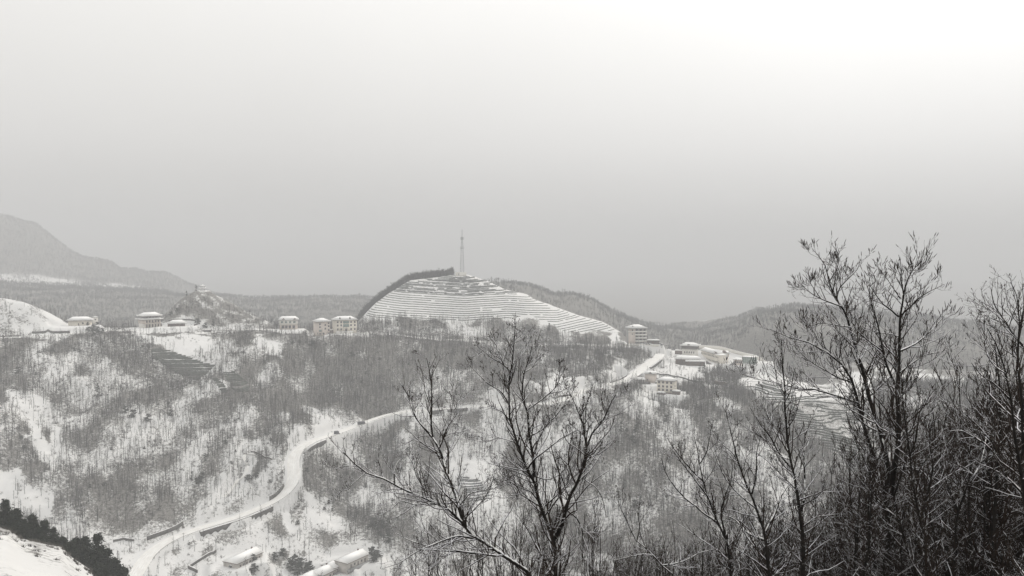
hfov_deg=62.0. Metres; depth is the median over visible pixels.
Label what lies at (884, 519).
sapling
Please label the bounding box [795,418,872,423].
tea hedge
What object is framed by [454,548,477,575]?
sapling
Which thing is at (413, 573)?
sapling
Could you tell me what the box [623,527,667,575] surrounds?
sapling
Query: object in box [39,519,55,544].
evergreen tree
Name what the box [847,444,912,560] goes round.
sapling
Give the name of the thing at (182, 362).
tea hedge
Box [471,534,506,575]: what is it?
sapling
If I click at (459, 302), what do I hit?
tea hedge
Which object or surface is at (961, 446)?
sapling
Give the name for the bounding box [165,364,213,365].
tea hedge
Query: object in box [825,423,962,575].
sapling
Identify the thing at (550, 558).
sapling
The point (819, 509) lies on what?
sapling
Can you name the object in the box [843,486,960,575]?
sapling
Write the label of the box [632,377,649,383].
garage pavilion
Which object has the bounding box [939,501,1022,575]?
sapling
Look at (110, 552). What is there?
evergreen tree
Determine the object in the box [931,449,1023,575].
sapling
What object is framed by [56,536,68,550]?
evergreen tree
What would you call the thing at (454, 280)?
tea hedge
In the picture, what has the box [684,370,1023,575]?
thicket
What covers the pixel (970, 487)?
sapling
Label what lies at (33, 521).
evergreen tree
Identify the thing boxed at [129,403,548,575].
road
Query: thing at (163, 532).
stone wall
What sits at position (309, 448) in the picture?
retaining wall
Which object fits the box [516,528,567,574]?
sapling
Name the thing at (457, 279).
tea hedge
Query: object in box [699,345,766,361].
parapet wall
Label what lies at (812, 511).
sapling
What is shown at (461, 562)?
sapling
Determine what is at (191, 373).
tea hedge
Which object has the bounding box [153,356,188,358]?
tea hedge
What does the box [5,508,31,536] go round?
evergreen tree
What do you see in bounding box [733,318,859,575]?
bare tree
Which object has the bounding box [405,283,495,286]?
tea hedge
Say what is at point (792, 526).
sapling
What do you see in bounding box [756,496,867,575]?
sapling
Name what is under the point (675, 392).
annex
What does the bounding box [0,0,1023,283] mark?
sky
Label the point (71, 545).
evergreen tree
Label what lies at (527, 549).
sapling
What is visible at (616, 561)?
sapling
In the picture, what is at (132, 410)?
evergreen shrub
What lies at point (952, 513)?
sapling
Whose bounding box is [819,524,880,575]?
sapling
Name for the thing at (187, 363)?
tea hedge
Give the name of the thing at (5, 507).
evergreen tree
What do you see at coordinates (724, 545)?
sapling
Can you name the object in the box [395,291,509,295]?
tea hedge
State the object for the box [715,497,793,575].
sapling
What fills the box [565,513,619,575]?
sapling
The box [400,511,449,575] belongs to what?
sapling
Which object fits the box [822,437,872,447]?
tea hedge
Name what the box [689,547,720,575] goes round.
sapling
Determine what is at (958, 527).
sapling
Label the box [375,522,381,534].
evergreen shrub
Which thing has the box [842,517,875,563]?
sapling
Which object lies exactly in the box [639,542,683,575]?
sapling
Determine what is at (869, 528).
sapling
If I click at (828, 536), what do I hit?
sapling
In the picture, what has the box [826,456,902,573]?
sapling
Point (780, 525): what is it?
sapling
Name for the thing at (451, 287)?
tea hedge
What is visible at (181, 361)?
tea hedge
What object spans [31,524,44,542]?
evergreen tree
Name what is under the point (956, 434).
sapling
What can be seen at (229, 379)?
tea hedge
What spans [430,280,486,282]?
tea hedge
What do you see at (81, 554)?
evergreen tree
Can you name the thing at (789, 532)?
sapling
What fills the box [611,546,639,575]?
sapling
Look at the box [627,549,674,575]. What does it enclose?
sapling
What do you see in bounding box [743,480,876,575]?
sapling
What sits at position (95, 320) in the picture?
shack
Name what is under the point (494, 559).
sapling
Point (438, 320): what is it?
tea hedge
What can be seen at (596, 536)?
sapling
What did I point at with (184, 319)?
courtyard wall
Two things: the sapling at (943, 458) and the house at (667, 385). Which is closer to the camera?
the sapling at (943, 458)
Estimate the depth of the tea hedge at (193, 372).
712.91 m
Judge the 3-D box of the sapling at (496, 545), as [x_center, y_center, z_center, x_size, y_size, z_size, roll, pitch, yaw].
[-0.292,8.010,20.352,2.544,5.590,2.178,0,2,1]
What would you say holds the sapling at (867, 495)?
on the terrain at (700, 302)
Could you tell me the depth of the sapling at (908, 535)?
19.84 m
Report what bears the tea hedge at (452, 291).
on the terrain at (700, 302)
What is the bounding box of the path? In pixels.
[223,453,254,496]
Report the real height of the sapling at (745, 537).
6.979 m
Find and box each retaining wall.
[200,505,272,535]
[269,483,283,500]
[303,439,325,453]
[428,407,467,414]
[649,359,662,368]
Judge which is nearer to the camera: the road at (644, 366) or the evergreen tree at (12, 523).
the evergreen tree at (12, 523)
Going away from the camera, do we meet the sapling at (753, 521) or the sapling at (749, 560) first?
the sapling at (749, 560)
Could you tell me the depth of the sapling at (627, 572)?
20.47 m
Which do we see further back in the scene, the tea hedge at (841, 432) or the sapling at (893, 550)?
the tea hedge at (841, 432)
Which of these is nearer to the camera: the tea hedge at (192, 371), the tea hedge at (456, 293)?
the tea hedge at (192, 371)
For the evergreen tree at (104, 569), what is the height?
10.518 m
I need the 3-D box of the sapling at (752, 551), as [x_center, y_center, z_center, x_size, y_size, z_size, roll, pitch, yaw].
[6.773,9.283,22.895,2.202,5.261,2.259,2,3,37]
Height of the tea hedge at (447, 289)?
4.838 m
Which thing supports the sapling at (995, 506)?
on the terrain at (700, 302)
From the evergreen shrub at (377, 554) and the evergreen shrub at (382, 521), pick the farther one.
the evergreen shrub at (382, 521)
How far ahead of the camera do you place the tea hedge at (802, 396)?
736.69 m
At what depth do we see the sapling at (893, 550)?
16.59 m
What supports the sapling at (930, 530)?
on the terrain at (700, 302)
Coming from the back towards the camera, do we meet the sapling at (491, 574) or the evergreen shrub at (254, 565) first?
the evergreen shrub at (254, 565)
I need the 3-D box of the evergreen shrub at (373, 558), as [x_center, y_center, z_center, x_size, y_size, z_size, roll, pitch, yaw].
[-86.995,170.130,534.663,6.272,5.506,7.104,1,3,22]
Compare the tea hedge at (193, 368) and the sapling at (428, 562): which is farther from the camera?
the tea hedge at (193, 368)
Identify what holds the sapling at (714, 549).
on the terrain at (700, 302)
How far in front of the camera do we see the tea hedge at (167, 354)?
735.20 m
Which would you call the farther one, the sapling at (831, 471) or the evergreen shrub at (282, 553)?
the evergreen shrub at (282, 553)
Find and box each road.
[10,329,267,337]
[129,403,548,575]
[364,333,617,345]
[547,354,664,403]
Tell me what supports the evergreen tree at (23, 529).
on the terrain at (700, 302)
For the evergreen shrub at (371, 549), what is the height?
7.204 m
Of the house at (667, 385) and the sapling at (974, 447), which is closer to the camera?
the sapling at (974, 447)
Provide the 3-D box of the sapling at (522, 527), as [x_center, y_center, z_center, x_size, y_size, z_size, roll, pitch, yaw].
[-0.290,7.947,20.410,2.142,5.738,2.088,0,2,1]
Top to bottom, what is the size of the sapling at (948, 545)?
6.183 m
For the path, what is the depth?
594.98 m
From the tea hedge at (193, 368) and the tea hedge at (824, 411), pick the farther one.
the tea hedge at (193, 368)
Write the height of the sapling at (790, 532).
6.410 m
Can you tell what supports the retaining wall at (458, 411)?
on the terrain at (700, 302)
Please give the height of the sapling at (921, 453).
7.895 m
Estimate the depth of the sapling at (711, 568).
17.73 m
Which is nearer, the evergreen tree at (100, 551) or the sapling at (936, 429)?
the sapling at (936, 429)
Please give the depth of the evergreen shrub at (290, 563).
525.10 m
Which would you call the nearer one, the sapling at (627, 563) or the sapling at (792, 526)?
the sapling at (792, 526)
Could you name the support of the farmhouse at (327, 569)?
on the terrain at (700, 302)
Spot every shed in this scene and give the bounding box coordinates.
[623,339,659,346]
[675,355,705,365]
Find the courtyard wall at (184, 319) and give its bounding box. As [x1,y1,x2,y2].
[168,318,196,325]
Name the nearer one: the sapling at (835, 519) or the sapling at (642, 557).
the sapling at (642, 557)
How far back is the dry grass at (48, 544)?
156.64 m
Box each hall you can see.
[135,312,162,327]
[168,320,186,326]
[675,342,700,355]
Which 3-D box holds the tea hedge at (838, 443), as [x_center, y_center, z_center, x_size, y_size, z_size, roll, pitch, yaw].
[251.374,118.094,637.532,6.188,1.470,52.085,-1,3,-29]
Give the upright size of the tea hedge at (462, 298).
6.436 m
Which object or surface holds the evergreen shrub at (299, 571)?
on the terrain at (700, 302)
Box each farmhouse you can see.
[222,547,262,568]
[300,569,318,575]
[313,563,337,575]
[321,559,340,574]
[334,549,369,573]
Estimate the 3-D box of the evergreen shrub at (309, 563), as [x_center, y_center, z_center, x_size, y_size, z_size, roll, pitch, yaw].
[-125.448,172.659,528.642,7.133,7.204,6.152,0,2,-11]
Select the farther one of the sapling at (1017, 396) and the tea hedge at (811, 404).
the tea hedge at (811, 404)
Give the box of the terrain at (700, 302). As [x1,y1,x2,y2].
[0,216,1023,575]
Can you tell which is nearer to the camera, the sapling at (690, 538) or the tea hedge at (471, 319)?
the sapling at (690, 538)
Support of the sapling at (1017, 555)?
on the terrain at (700, 302)
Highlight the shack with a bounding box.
[92,316,97,323]
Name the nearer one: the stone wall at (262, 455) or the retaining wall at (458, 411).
the stone wall at (262, 455)
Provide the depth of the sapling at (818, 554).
17.85 m
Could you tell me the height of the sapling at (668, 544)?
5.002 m
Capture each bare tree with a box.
[321,350,579,575]
[456,313,632,575]
[606,481,719,575]
[648,419,755,575]
[674,392,802,575]
[724,230,972,575]
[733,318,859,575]
[830,377,947,575]
[882,354,977,575]
[916,363,1018,575]
[936,267,1023,575]
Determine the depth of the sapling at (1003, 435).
20.89 m
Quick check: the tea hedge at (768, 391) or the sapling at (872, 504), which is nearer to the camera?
the sapling at (872, 504)
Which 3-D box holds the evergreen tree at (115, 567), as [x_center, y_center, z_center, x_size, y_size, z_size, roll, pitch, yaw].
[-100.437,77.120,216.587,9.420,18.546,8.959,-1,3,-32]
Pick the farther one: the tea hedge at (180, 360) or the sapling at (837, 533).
the tea hedge at (180, 360)
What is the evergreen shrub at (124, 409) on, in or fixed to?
on the terrain at (700, 302)
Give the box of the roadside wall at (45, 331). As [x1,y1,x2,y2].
[32,329,69,333]
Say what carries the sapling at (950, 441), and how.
on the terrain at (700, 302)
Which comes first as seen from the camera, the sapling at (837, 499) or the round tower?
the sapling at (837, 499)
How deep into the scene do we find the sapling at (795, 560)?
18.84 m
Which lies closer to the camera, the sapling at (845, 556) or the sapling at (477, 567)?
the sapling at (477, 567)
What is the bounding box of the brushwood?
[0,297,988,575]
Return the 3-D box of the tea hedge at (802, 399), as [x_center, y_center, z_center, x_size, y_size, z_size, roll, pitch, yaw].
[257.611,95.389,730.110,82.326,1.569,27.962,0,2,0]
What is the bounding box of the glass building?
[742,356,762,364]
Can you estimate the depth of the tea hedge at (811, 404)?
716.53 m
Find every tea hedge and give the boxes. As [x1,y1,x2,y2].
[152,354,181,355]
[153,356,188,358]
[154,355,185,357]
[158,358,191,359]
[159,359,197,361]
[160,360,200,362]
[162,363,209,364]
[163,362,202,362]
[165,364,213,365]
[167,366,213,366]
[170,367,212,368]
[172,369,209,370]
[176,371,207,371]
[178,372,207,373]
[179,373,205,374]
[214,378,242,381]
[215,379,244,383]
[367,313,574,320]
[367,315,578,321]
[370,311,568,317]
[372,309,567,315]
[375,307,562,313]
[376,305,559,311]
[377,302,523,308]
[379,300,547,306]
[382,298,542,304]
[385,296,536,302]
[390,295,533,300]
[392,293,529,298]
[394,289,516,294]
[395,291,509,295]
[398,287,505,291]
[398,289,513,293]
[399,286,495,290]
[402,285,488,289]
[404,284,497,288]
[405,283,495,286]
[408,281,488,285]
[418,281,490,284]
[423,278,482,281]
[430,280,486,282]
[438,278,477,280]
[746,375,780,391]
[746,386,793,394]
[754,389,794,396]
[766,393,853,398]
[766,396,866,402]
[771,401,865,404]
[776,403,864,410]
[781,405,867,411]
[781,409,869,414]
[786,412,870,417]
[795,416,872,420]
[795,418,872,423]
[798,421,871,429]
[805,426,876,432]
[806,428,874,435]
[810,430,876,440]
[810,432,875,443]
[818,439,876,453]
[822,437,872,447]
[822,442,862,452]
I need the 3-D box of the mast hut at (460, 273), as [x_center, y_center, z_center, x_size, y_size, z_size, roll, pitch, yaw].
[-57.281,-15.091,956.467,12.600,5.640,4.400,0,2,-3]
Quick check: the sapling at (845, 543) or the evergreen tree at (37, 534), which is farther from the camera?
the evergreen tree at (37, 534)
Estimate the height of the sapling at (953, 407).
9.680 m
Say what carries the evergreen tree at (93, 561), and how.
on the terrain at (700, 302)
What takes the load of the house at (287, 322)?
on the terrain at (700, 302)
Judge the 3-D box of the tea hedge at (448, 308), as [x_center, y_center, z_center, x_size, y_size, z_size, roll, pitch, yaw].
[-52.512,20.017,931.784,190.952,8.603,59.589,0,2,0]
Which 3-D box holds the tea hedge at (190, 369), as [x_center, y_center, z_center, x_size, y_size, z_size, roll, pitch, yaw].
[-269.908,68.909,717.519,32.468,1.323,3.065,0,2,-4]
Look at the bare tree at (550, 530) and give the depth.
12.50 m
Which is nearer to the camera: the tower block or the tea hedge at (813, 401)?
the tea hedge at (813, 401)
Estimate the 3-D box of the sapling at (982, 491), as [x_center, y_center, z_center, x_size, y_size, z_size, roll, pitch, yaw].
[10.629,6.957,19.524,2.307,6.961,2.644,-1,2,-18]
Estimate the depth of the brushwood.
660.63 m
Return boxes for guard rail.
[154,481,298,556]
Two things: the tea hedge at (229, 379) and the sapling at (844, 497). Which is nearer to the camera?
the sapling at (844, 497)
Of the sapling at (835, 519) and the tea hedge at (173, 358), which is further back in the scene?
the tea hedge at (173, 358)
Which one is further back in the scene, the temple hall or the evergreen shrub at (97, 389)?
the temple hall
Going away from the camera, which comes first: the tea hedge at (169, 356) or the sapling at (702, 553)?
the sapling at (702, 553)
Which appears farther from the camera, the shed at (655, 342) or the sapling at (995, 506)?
the shed at (655, 342)
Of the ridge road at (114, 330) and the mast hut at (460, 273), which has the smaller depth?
the ridge road at (114, 330)
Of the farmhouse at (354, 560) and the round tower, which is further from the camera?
the round tower
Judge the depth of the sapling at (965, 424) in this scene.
27.29 m
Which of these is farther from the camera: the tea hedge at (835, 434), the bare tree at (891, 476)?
the tea hedge at (835, 434)
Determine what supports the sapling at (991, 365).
on the terrain at (700, 302)
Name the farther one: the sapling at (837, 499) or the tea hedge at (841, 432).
the tea hedge at (841, 432)
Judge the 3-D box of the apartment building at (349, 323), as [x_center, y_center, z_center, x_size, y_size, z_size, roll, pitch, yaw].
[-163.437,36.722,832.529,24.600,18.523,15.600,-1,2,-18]
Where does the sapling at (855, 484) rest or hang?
on the terrain at (700, 302)
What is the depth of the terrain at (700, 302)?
672.32 m
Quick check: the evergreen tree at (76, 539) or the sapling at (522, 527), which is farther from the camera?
the evergreen tree at (76, 539)
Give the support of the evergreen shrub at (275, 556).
on the terrain at (700, 302)
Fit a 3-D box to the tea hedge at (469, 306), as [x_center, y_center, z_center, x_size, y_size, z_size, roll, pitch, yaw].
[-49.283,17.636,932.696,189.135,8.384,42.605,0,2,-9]
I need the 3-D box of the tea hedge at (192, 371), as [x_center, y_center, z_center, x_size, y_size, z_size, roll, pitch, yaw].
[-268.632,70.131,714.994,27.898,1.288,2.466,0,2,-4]
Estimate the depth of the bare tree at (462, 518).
12.02 m
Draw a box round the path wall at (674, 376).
[657,373,700,381]
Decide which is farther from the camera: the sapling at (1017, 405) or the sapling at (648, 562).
the sapling at (648, 562)
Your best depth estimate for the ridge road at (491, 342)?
852.04 m
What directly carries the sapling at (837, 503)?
on the terrain at (700, 302)
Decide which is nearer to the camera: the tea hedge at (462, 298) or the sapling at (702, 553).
the sapling at (702, 553)
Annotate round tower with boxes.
[733,357,741,365]
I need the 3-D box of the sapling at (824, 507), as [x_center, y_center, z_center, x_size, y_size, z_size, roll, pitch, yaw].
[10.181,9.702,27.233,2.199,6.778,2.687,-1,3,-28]
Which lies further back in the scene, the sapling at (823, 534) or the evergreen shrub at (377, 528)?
the evergreen shrub at (377, 528)
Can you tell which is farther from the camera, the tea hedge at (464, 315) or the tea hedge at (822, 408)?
the tea hedge at (464, 315)
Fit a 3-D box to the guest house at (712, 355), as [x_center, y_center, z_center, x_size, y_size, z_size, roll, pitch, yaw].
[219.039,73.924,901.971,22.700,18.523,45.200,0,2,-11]
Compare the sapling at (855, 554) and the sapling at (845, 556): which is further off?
the sapling at (845, 556)
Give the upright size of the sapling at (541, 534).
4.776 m
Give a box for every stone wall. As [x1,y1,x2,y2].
[113,537,133,541]
[147,521,182,539]
[251,450,272,459]
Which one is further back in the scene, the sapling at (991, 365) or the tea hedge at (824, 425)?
the tea hedge at (824, 425)
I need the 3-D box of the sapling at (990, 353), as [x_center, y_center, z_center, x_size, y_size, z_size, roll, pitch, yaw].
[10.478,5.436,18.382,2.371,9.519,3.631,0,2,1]
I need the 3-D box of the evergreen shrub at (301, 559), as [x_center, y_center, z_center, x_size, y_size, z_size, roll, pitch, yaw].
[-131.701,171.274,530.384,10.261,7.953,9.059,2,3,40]
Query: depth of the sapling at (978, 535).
16.18 m
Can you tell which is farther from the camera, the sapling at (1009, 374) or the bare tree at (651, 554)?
the sapling at (1009, 374)
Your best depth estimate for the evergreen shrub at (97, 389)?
656.35 m
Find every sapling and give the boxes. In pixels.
[393,531,445,575]
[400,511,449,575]
[407,510,456,575]
[422,517,504,575]
[441,529,474,575]
[445,507,533,575]
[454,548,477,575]
[455,498,541,575]
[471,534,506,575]
[482,531,546,575]
[484,550,510,575]
[486,548,512,575]
[496,527,546,575]
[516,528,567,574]
[524,499,581,575]
[526,528,581,575]
[528,522,586,575]
[534,523,581,575]
[562,483,619,575]
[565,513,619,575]
[569,516,656,575]
[586,539,628,575]
[588,535,633,575]
[602,538,643,574]
[606,556,651,575]
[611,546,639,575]
[614,548,636,575]
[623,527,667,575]
[625,541,668,575]
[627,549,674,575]
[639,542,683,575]
[652,531,695,575]
[653,551,702,575]
[657,534,711,575]
[672,519,723,575]
[672,533,698,574]
[674,532,728,575]
[675,546,697,575]
[683,529,713,575]
[688,558,719,575]
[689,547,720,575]
[694,530,714,568]
[694,530,734,574]
[696,531,722,571]
[698,510,747,575]
[704,535,727,573]
[714,507,760,575]
[714,522,758,568]
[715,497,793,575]
[729,502,761,572]
[731,540,751,575]
[733,510,796,575]
[738,504,799,574]
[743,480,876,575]
[743,511,809,575]
[743,514,809,570]
[743,528,762,574]
[751,469,852,575]
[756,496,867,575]
[759,536,789,575]
[769,498,820,574]
[772,460,901,575]
[773,522,797,574]
[774,494,842,573]
[777,499,828,549]
[779,517,849,573]
[783,534,821,575]
[787,512,845,575]
[787,523,823,566]
[788,442,863,568]
[788,483,863,574]
[789,443,910,575]
[794,452,882,557]
[795,495,842,575]
[797,480,856,546]
[800,451,899,549]
[806,470,863,538]
[807,504,844,574]
[808,488,837,556]
[811,527,849,575]
[812,486,905,575]
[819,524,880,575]
[820,499,864,575]
[822,466,861,559]
[823,428,906,574]
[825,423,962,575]
[825,431,909,575]
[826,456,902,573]
[827,510,877,575]
[830,459,914,573]
[833,422,984,572]
[836,443,876,510]
[836,476,914,553]
[837,404,947,575]
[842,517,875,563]
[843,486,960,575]
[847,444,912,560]
[849,391,941,575]
[852,513,931,575]
[865,462,977,575]
[871,446,1021,575]
[871,493,964,574]
[882,344,973,528]
[882,408,965,534]
[884,506,986,575]
[892,380,1023,494]
[892,463,998,575]
[896,474,942,564]
[899,360,1012,554]
[899,438,997,573]
[900,414,943,474]
[900,503,936,575]
[902,441,1005,575]
[903,378,1018,575]
[905,428,1019,575]
[905,533,939,575]
[907,400,1019,545]
[910,426,944,538]
[912,389,1017,560]
[913,319,1023,564]
[916,355,1023,575]
[917,411,1022,575]
[919,483,973,552]
[925,440,1010,573]
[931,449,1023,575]
[935,452,1018,544]
[936,425,1023,575]
[937,368,1020,562]
[938,343,1023,575]
[938,399,1023,575]
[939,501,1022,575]
[941,399,1007,495]
[950,416,1022,554]
[950,489,999,572]
[952,353,1023,570]
[959,408,984,512]
[963,437,1023,575]
[967,408,1020,537]
[972,370,1023,463]
[974,393,1019,479]
[979,315,1023,456]
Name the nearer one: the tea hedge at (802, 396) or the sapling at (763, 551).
the sapling at (763, 551)
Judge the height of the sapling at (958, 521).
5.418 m
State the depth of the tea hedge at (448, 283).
948.74 m
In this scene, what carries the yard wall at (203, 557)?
on the terrain at (700, 302)
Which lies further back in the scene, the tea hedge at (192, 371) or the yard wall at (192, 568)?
the tea hedge at (192, 371)
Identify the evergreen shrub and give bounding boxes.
[93,383,102,396]
[120,406,129,412]
[127,409,136,417]
[251,563,258,570]
[272,552,278,559]
[278,548,286,556]
[285,561,295,571]
[287,554,299,564]
[291,562,304,575]
[294,557,307,568]
[301,564,310,572]
[305,560,314,569]
[367,517,377,527]
[368,546,375,555]
[368,555,376,562]
[372,549,382,557]
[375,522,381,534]
[376,519,385,527]
[384,517,390,532]
[384,532,392,543]
[629,435,636,443]
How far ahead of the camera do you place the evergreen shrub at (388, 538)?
558.56 m
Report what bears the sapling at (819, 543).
on the terrain at (700, 302)
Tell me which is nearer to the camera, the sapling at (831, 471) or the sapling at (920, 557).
the sapling at (920, 557)
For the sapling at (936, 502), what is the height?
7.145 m
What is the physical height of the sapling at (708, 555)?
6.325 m
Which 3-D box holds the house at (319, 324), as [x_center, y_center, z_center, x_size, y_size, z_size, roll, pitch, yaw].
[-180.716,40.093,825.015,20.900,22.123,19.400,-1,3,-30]
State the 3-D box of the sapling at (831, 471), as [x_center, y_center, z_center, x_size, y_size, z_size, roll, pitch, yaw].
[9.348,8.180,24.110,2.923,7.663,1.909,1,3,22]
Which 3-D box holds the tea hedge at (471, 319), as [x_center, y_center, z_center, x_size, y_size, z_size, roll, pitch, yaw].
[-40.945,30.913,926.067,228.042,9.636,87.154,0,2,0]
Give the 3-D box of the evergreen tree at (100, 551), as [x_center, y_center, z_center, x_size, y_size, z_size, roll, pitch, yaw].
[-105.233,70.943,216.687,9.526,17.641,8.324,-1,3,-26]
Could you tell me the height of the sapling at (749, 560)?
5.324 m
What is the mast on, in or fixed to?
on the terrain at (700, 302)
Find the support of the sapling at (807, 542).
on the terrain at (700, 302)
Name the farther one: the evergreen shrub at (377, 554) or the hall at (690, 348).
the hall at (690, 348)
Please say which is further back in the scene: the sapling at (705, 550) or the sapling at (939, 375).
the sapling at (705, 550)
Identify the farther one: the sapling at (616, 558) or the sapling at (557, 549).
the sapling at (616, 558)
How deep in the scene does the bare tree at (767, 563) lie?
13.67 m
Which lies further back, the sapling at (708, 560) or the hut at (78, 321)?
the hut at (78, 321)
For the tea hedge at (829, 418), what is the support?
on the terrain at (700, 302)
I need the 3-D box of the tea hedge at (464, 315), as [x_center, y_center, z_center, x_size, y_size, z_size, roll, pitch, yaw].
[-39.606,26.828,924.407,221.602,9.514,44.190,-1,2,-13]
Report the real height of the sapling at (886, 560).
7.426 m
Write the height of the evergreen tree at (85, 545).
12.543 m
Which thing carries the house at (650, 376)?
on the terrain at (700, 302)
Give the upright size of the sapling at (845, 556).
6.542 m
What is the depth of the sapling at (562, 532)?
15.38 m
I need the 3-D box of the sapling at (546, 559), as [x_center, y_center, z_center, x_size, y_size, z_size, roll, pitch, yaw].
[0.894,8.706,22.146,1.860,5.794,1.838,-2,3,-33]
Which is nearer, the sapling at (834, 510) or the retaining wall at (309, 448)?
the sapling at (834, 510)
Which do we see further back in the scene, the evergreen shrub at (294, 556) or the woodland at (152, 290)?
the woodland at (152, 290)
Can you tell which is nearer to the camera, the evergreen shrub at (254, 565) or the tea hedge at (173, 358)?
the evergreen shrub at (254, 565)
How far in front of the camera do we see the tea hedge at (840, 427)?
668.24 m
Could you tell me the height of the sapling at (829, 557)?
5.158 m
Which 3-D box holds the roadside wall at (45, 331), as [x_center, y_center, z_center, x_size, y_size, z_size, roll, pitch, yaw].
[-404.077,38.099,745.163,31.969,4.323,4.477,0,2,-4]
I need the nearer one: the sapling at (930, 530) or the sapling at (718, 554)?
the sapling at (930, 530)
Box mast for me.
[460,237,463,271]
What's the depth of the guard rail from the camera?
550.33 m
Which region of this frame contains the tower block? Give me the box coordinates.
[625,324,646,343]
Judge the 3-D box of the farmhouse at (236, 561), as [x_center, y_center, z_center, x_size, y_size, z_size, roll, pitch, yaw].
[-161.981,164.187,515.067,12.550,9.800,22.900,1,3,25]
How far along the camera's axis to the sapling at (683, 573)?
17.87 m
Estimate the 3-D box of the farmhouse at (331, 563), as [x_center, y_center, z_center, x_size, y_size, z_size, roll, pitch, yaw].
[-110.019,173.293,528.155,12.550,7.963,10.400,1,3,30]
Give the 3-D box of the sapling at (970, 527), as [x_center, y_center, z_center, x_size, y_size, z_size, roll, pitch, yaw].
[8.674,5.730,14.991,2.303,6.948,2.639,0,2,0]
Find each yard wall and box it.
[188,565,197,572]
[189,549,216,565]
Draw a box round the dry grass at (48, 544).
[0,525,95,575]
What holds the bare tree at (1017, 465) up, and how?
on the terrain at (700, 302)
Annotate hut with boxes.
[66,316,94,325]
[455,272,466,275]
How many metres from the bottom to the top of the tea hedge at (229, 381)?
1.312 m
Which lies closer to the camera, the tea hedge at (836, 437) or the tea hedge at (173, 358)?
the tea hedge at (836, 437)
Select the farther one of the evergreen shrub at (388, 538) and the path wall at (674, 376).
the path wall at (674, 376)
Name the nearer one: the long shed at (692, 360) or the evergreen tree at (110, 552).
the evergreen tree at (110, 552)
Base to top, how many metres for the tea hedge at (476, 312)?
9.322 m
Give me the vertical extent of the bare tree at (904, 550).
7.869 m
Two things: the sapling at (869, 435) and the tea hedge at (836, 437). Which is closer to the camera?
the sapling at (869, 435)
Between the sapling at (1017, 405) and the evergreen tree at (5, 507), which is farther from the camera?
the evergreen tree at (5, 507)
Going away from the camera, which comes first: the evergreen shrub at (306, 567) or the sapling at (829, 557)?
the sapling at (829, 557)
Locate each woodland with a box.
[0,213,1023,381]
[0,292,1023,575]
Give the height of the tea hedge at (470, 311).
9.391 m
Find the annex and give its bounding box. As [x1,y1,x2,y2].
[672,389,680,394]
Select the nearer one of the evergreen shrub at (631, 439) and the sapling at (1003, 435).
the sapling at (1003, 435)
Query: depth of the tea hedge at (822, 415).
691.02 m
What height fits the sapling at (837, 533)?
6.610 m
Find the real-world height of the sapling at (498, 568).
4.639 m
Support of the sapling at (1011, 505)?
on the terrain at (700, 302)
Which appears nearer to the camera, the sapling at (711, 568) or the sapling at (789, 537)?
the sapling at (711, 568)
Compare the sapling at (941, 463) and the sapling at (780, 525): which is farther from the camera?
the sapling at (941, 463)
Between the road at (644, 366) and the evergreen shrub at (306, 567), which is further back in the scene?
the road at (644, 366)
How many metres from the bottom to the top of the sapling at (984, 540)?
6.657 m
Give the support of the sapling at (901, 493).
on the terrain at (700, 302)
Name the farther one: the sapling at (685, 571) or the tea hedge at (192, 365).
the tea hedge at (192, 365)
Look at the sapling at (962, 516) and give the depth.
18.56 m
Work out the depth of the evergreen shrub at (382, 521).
569.21 m
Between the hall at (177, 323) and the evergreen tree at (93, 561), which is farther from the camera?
the hall at (177, 323)
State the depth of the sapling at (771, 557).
17.67 m
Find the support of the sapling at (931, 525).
on the terrain at (700, 302)
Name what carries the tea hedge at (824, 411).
on the terrain at (700, 302)
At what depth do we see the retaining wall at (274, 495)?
579.51 m
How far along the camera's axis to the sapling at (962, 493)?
15.89 m
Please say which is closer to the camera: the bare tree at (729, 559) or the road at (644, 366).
the bare tree at (729, 559)
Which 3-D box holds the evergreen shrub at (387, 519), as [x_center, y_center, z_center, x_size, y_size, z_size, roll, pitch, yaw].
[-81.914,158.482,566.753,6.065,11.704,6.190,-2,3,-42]
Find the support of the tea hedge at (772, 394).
on the terrain at (700, 302)
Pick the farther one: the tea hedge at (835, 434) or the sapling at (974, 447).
the tea hedge at (835, 434)
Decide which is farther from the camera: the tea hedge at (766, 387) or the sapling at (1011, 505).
the tea hedge at (766, 387)
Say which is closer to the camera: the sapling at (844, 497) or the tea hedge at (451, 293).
the sapling at (844, 497)
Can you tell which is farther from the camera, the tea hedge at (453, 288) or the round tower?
the tea hedge at (453, 288)
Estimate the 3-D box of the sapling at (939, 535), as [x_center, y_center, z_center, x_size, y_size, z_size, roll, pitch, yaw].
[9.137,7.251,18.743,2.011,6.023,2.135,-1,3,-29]
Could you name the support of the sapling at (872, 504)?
on the terrain at (700, 302)
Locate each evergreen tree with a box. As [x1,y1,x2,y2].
[0,499,13,527]
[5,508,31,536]
[6,516,20,535]
[17,520,32,539]
[25,513,39,539]
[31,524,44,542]
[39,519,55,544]
[49,526,61,544]
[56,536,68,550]
[66,540,80,559]
[71,536,80,552]
[76,535,100,569]
[76,551,85,564]
[86,555,102,575]
[89,532,110,573]
[97,562,110,575]
[105,546,113,567]
[107,556,125,575]
[121,567,131,575]
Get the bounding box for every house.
[278,316,298,329]
[312,318,332,335]
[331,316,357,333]
[644,371,656,383]
[656,377,677,393]
[701,347,732,363]
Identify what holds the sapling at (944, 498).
on the terrain at (700, 302)
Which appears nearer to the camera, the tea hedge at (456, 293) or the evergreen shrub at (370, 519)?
the evergreen shrub at (370, 519)

